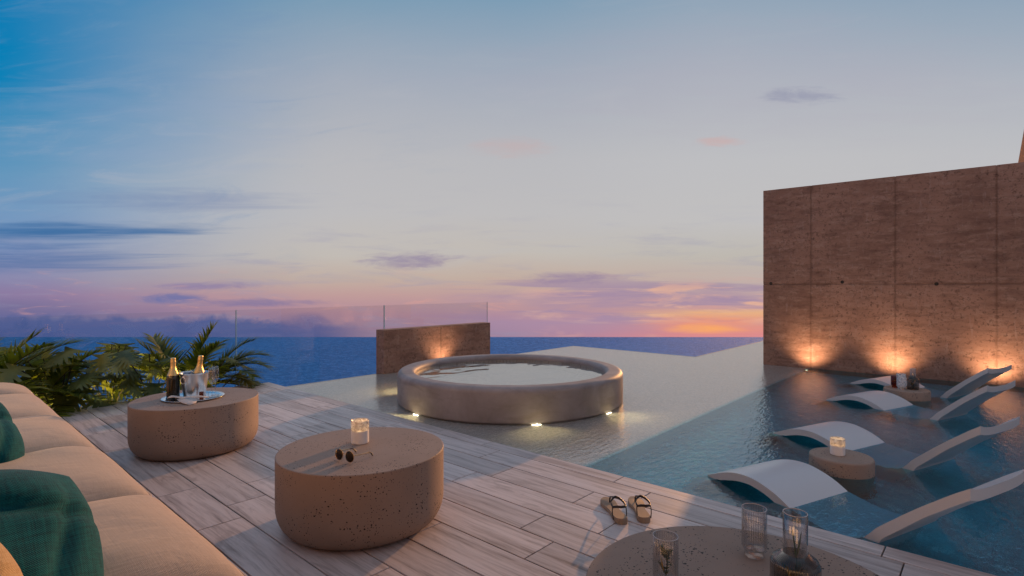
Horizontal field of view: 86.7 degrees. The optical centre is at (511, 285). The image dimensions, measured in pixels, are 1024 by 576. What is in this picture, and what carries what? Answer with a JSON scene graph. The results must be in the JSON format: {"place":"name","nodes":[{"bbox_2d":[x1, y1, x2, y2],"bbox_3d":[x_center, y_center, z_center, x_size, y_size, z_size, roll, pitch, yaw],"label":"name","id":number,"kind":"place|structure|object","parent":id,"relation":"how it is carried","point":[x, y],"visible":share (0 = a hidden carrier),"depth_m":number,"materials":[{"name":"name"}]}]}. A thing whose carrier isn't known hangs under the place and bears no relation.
{"place":"outdoors","nodes":[
{"label":"outdoors","id":0,"kind":"place"},
{"bbox_2d":[0,337,762,407],"bbox_3d":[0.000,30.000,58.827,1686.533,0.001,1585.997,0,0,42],"label":"sea","id":1,"kind":"structure","parent":0,"point":[301,360],"depth_m":263.88,"materials":[{"name":"liquid"}]},
{"bbox_2d":[0,0,1023,336],"label":"sky","id":2,"kind":"structure","parent":0,"point":[552,168],"materials":[{"name":"blue"}]},
{"bbox_2d":[286,341,1023,575],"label":"pool water","id":3,"kind":"structure","parent":0,"point":[686,424],"depth_m":4.34,"materials":[{"name":"blue liquid"}]},
{"bbox_2d":[1018,132,1023,162],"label":"timber post","id":4,"kind":"object","parent":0,"point":[1021,157],"depth_m":7.64,"materials":[{"name":"brown wood"}]},
{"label":"pool shelf","id":5,"kind":"structure","parent":0,"visible":0},
{"bbox_2d":[809,447,874,479],"bbox_3d":[2.178,1.359,3.587,0.374,0.478,0.374,0,0,19],"label":"pool table","id":6,"kind":"object","parent":5,"relation":"on","point":[852,464],"visible":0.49,"depth_m":3.47,"materials":[{"name":"concrete"}]},
{"bbox_2d":[830,436,844,455],"bbox_3d":[2.164,1.065,3.603,0.088,0.108,0.088,0,0,42],"label":"candle","id":7,"kind":"object","parent":6,"relation":"on","point":[837,446],"visible":1,"depth_m":3.57,"materials":[{"name":"white wax"}]},
{"bbox_2d":[707,459,1023,542],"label":"pool lounger","id":8,"kind":"object","parent":5,"relation":"on","point":[787,483],"visible":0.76,"depth_m":3.06,"materials":[{"name":"grey plastic"}]},
{"bbox_2d":[763,162,1023,387],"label":"concrete wall","id":9,"kind":"structure","parent":5,"relation":"on","point":[922,274],"depth_m":7.28,"materials":[{"name":"brown concrete"}]},
{"bbox_2d":[774,416,1019,470],"bbox_3d":[2.665,1.235,4.068,0.530,0.792,1.587,0,0,-28],"label":"pool lounger","id":10,"kind":"object","parent":5,"relation":"on","point":[855,436],"visible":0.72,"depth_m":3.65,"materials":[{"name":"grey plastic"}]},
{"bbox_2d":[883,385,930,400],"bbox_3d":[4.300,1.359,5.908,0.420,0.478,0.420,0,0,6],"label":"pool table","id":11,"kind":"object","parent":5,"relation":"on","point":[921,394],"visible":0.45,"depth_m":5.75,"materials":[{"name":"concrete"}]},
{"bbox_2d":[891,375,898,387],"bbox_3d":[4.225,1.054,5.982,0.076,0.131,0.076,0,0,42],"label":"ribbed glass","id":12,"kind":"object","parent":11,"relation":"on","point":[893,381],"visible":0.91,"depth_m":5.96,"materials":[{"name":"brown"}]},
{"bbox_2d":[896,373,905,389],"bbox_3d":[4.220,1.036,5.879,0.086,0.166,0.086,0,0,42],"label":"ribbed glass","id":13,"kind":"object","parent":11,"relation":"on","point":[901,382],"visible":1,"depth_m":5.87,"materials":[{"name":"clear glass"}]},
{"bbox_2d":[907,368,918,389],"bbox_3d":[4.344,1.008,5.875,0.112,0.223,0.112,0,0,42],"label":"carafe","id":14,"kind":"object","parent":11,"relation":"on","point":[912,382],"visible":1,"depth_m":5.83,"materials":[{"name":"clear glass"}]},
{"bbox_2d":[826,381,1014,420],"bbox_3d":[3.870,1.235,5.396,0.530,0.792,1.587,0,0,-28],"label":"pool lounger","id":15,"kind":"object","parent":5,"relation":"on","point":[881,400],"visible":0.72,"depth_m":4.96,"materials":[{"name":"grey plastic"}]},
{"bbox_2d":[851,364,1011,397],"bbox_3d":[4.730,1.235,6.367,0.530,0.792,1.587,0,0,-28],"label":"pool lounger","id":16,"kind":"object","parent":5,"relation":"on","point":[971,384],"visible":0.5,"depth_m":5.81,"materials":[{"name":"grey plastic"}]},
{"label":"pool shell","id":17,"kind":"structure","parent":0,"visible":0},
{"bbox_2d":[376,322,489,373],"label":"concrete wall","id":18,"kind":"structure","parent":17,"relation":"on","point":[397,349],"depth_m":8.09,"materials":[{"name":"brown concrete"}]},
{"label":"deck base","id":19,"kind":"structure","parent":0,"visible":0},
{"bbox_2d":[55,382,995,575],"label":"deck","id":20,"kind":"structure","parent":19,"relation":"on","point":[505,510],"depth_m":2.90,"materials":[{"name":"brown wood"}]},
{"bbox_2d":[0,382,246,575],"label":"sofa","id":21,"kind":"object","parent":20,"relation":"on","point":[142,531],"visible":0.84,"depth_m":1.94,"materials":[{"name":"brown fabric"}]},
{"bbox_2d":[0,543,22,575],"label":"throw pillow","id":22,"kind":"object","parent":21,"relation":"on","point":[9,566],"visible":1,"depth_m":1.15,"materials":[{"name":"orange fabric"}]},
{"bbox_2d":[0,402,24,462],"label":"throw pillow","id":23,"kind":"object","parent":21,"relation":"on","point":[12,447],"visible":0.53,"depth_m":2.42,"materials":[{"name":"teal fabric"}]},
{"bbox_2d":[0,469,103,575],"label":"throw pillow","id":24,"kind":"object","parent":21,"relation":"on","point":[48,526],"visible":0.98,"depth_m":1.34,"materials":[{"name":"teal fabric"}]},
{"bbox_2d":[28,310,235,386],"bbox_3d":[-4.306,0.915,6.136,0.012,1.210,2.254,0,0,42],"label":"glass panel","id":25,"kind":"object","parent":20,"relation":"on","point":[235,332],"visible":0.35,"depth_m":6.98,"materials":[{"name":"teal"}]},
{"bbox_2d":[127,387,257,460],"bbox_3d":[-2.356,1.017,4.048,0.840,0.364,0.840,0,0,42],"label":"coffee table","id":26,"kind":"object","parent":20,"relation":"on","point":[158,429],"visible":0.94,"depth_m":3.72,"materials":[{"name":"concrete"}]},
{"bbox_2d":[160,391,224,402],"bbox_3d":[-2.378,0.829,4.046,0.413,0.012,0.413,0,0,42],"label":"serving tray","id":27,"kind":"object","parent":26,"relation":"on","point":[208,393],"visible":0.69,"depth_m":4.01,"materials":[{"name":"silver metal"}]},
{"bbox_2d":[166,358,179,398],"bbox_3d":[-2.523,0.683,4.035,0.087,0.298,0.087,0,0,42],"label":"champagne bottle","id":28,"kind":"object","parent":27,"relation":"on","point":[173,382],"visible":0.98,"depth_m":4.01,"materials":[{"name":"black glass"}]},
{"bbox_2d":[168,395,206,404],"bbox_3d":[-2.362,0.817,3.894,0.271,0.032,0.206,0,0,4],"label":"napkin","id":29,"kind":"object","parent":27,"relation":"on","point":[188,400],"visible":1,"depth_m":3.92,"materials":[{"name":"white fabric"}]},
{"bbox_2d":[179,370,209,396],"bbox_3d":[-2.402,0.742,4.100,0.202,0.180,0.204,0,0,17],"label":"ice bucket","id":30,"kind":"object","parent":27,"relation":"on","point":[193,384],"visible":0.8,"depth_m":4.03,"materials":[{"name":"silver metal"}]},
{"bbox_2d":[192,355,204,373],"bbox_3d":[-2.381,0.676,4.117,0.087,0.298,0.087,5,-1,42],"label":"champagne bottle","id":31,"kind":"object","parent":30,"relation":"in","point":[198,368],"visible":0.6,"depth_m":4.10,"materials":[{"name":"gold glass"}]},
{"bbox_2d":[236,305,376,385],"bbox_3d":[-2.797,0.915,7.822,0.012,1.210,2.253,0,0,42],"label":"glass panel","id":32,"kind":"object","parent":20,"relation":"on","point":[236,332],"visible":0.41,"depth_m":6.98,"materials":[{"name":"teal"}]},
{"bbox_2d":[275,427,443,550],"bbox_3d":[-0.771,1.017,2.797,0.830,0.364,0.830,0,0,12],"label":"coffee table","id":33,"kind":"object","parent":20,"relation":"on","point":[390,490],"visible":0.98,"depth_m":2.48,"materials":[{"name":"concrete"}]},
{"bbox_2d":[335,448,372,462],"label":"sunglasses","id":34,"kind":"object","parent":33,"relation":"on","point":[349,455],"visible":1,"depth_m":2.58,"materials":[{"name":"black plastic"}]},
{"bbox_2d":[351,418,368,444],"bbox_3d":[-0.810,0.774,2.889,0.092,0.120,0.092,0,0,42],"label":"candle","id":35,"kind":"object","parent":33,"relation":"on","point":[359,431],"visible":1,"depth_m":2.85,"materials":[{"name":"white wax"}]},
{"bbox_2d":[600,496,627,524],"bbox_3d":[0.536,1.150,2.875,0.088,0.098,0.312,0,0,-5],"label":"sandal","id":36,"kind":"object","parent":20,"relation":"on","point":[610,506],"visible":1,"depth_m":2.82,"materials":[{"name":"brown leather"}]},
{"bbox_2d":[628,495,651,523],"bbox_3d":[0.679,1.150,2.886,0.088,0.098,0.304,0,0,-1],"label":"sandal","id":37,"kind":"object","parent":20,"relation":"on","point":[637,505],"visible":1,"depth_m":2.83,"materials":[{"name":"brown leather"}]},
{"bbox_2d":[586,526,878,575],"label":"coffee table","id":38,"kind":"object","parent":20,"relation":"on","point":[710,551],"visible":0.88,"depth_m":1.68,"materials":[{"name":"concrete"}]},
{"bbox_2d":[653,530,678,575],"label":"ribbed glass","id":39,"kind":"object","parent":38,"relation":"on","point":[676,556],"visible":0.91,"depth_m":1.49,"materials":[{"name":"grey"}]},
{"bbox_2d":[659,543,672,575],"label":"herb sprig","id":40,"kind":"object","parent":39,"relation":"in","point":[666,553],"visible":1,"depth_m":1.50,"materials":[{"name":"green plant"}]},
{"bbox_2d":[741,503,766,559],"bbox_3d":[0.750,0.760,1.678,0.073,0.148,0.073,0,0,42],"label":"ribbed glass","id":41,"kind":"object","parent":38,"relation":"on","point":[764,548],"visible":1,"depth_m":1.67,"materials":[{"name":"grey"}]},
{"bbox_2d":[770,508,821,575],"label":"carafe","id":42,"kind":"object","parent":38,"relation":"on","point":[784,561],"visible":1,"depth_m":1.39,"materials":[{"name":"clear glass"}]},
{"bbox_2d":[792,530,801,557],"bbox_3d":[0.741,0.732,1.416,0.088,0.193,0.077,0,0,42],"label":"herb sprig","id":43,"kind":"object","parent":42,"relation":"in","point":[798,543],"visible":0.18,"depth_m":1.41,"materials":[{"name":"green plant"}]},
{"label":"pool floor","id":44,"kind":"structure","parent":0,"visible":0},
{"bbox_2d":[397,354,622,423],"bbox_3d":[-0.019,1.258,5.962,2.430,0.725,2.430,0,0,42],"label":"hot tub","id":45,"kind":"object","parent":44,"relation":"on","point":[509,404],"visible":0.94,"depth_m":4.91,"materials":[{"name":"paint"}]},
{"bbox_2d":[416,360,604,384],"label":"tub water","id":46,"kind":"structure","parent":45,"relation":"in","point":[509,372],"depth_m":5.97,"materials":[{"name":"liquid"}]},
{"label":"soil","id":47,"kind":"structure","parent":0,"visible":0},
{"bbox_2d":[0,327,97,411],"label":"palm","id":48,"kind":"object","parent":47,"relation":"on","point":[7,355],"visible":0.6,"depth_m":5.12,"materials":[{"name":"green plant"}]},
{"bbox_2d":[0,355,140,412],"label":"lobed leaf plant","id":49,"kind":"object","parent":47,"relation":"on","point":[11,373],"visible":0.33,"depth_m":5.39,"materials":[{"name":"green plant"}]},
{"bbox_2d":[13,343,147,416],"bbox_3d":[-4.527,1.122,5.296,1.348,1.056,1.709,0,0,42],"label":"palm","id":50,"kind":"object","parent":47,"relation":"on","point":[56,378],"visible":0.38,"depth_m":5.32,"materials":[{"name":"green plant"}]},
{"bbox_2d":[37,342,147,411],"bbox_3d":[-4.319,1.105,5.649,1.174,0.995,1.040,0,0,42],"label":"lobed leaf plant","id":51,"kind":"object","parent":47,"relation":"on","point":[126,353],"visible":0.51,"depth_m":5.44,"materials":[{"name":"green plant"}]},
{"bbox_2d":[63,341,195,405],"bbox_3d":[-4.018,1.126,5.930,1.042,0.954,1.431,0,0,42],"label":"lobed leaf plant","id":52,"kind":"object","parent":47,"relation":"on","point":[152,388],"visible":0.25,"depth_m":5.69,"materials":[{"name":"green plant"}]},
{"bbox_2d":[130,321,262,386],"bbox_3d":[-3.719,1.021,6.233,1.264,1.257,1.622,0,0,42],"label":"palm","id":53,"kind":"object","parent":47,"relation":"on","point":[160,346],"visible":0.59,"depth_m":6.24,"materials":[{"name":"green plant"}]},
{"bbox_2d":[144,355,255,387],"bbox_3d":[-3.615,1.191,6.431,1.001,0.824,1.310,0,0,42],"label":"lobed leaf plant","id":54,"kind":"object","parent":47,"relation":"on","point":[154,373],"visible":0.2,"depth_m":6.33,"materials":[{"name":"green plant"}]},
{"bbox_2d":[203,336,276,387],"bbox_3d":[-3.381,1.124,6.536,1.110,1.051,1.117,0,0,42],"label":"palm","id":55,"kind":"object","parent":47,"relation":"on","point":[225,367],"visible":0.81,"depth_m":6.49,"materials":[{"name":"green plant"}]}
]}

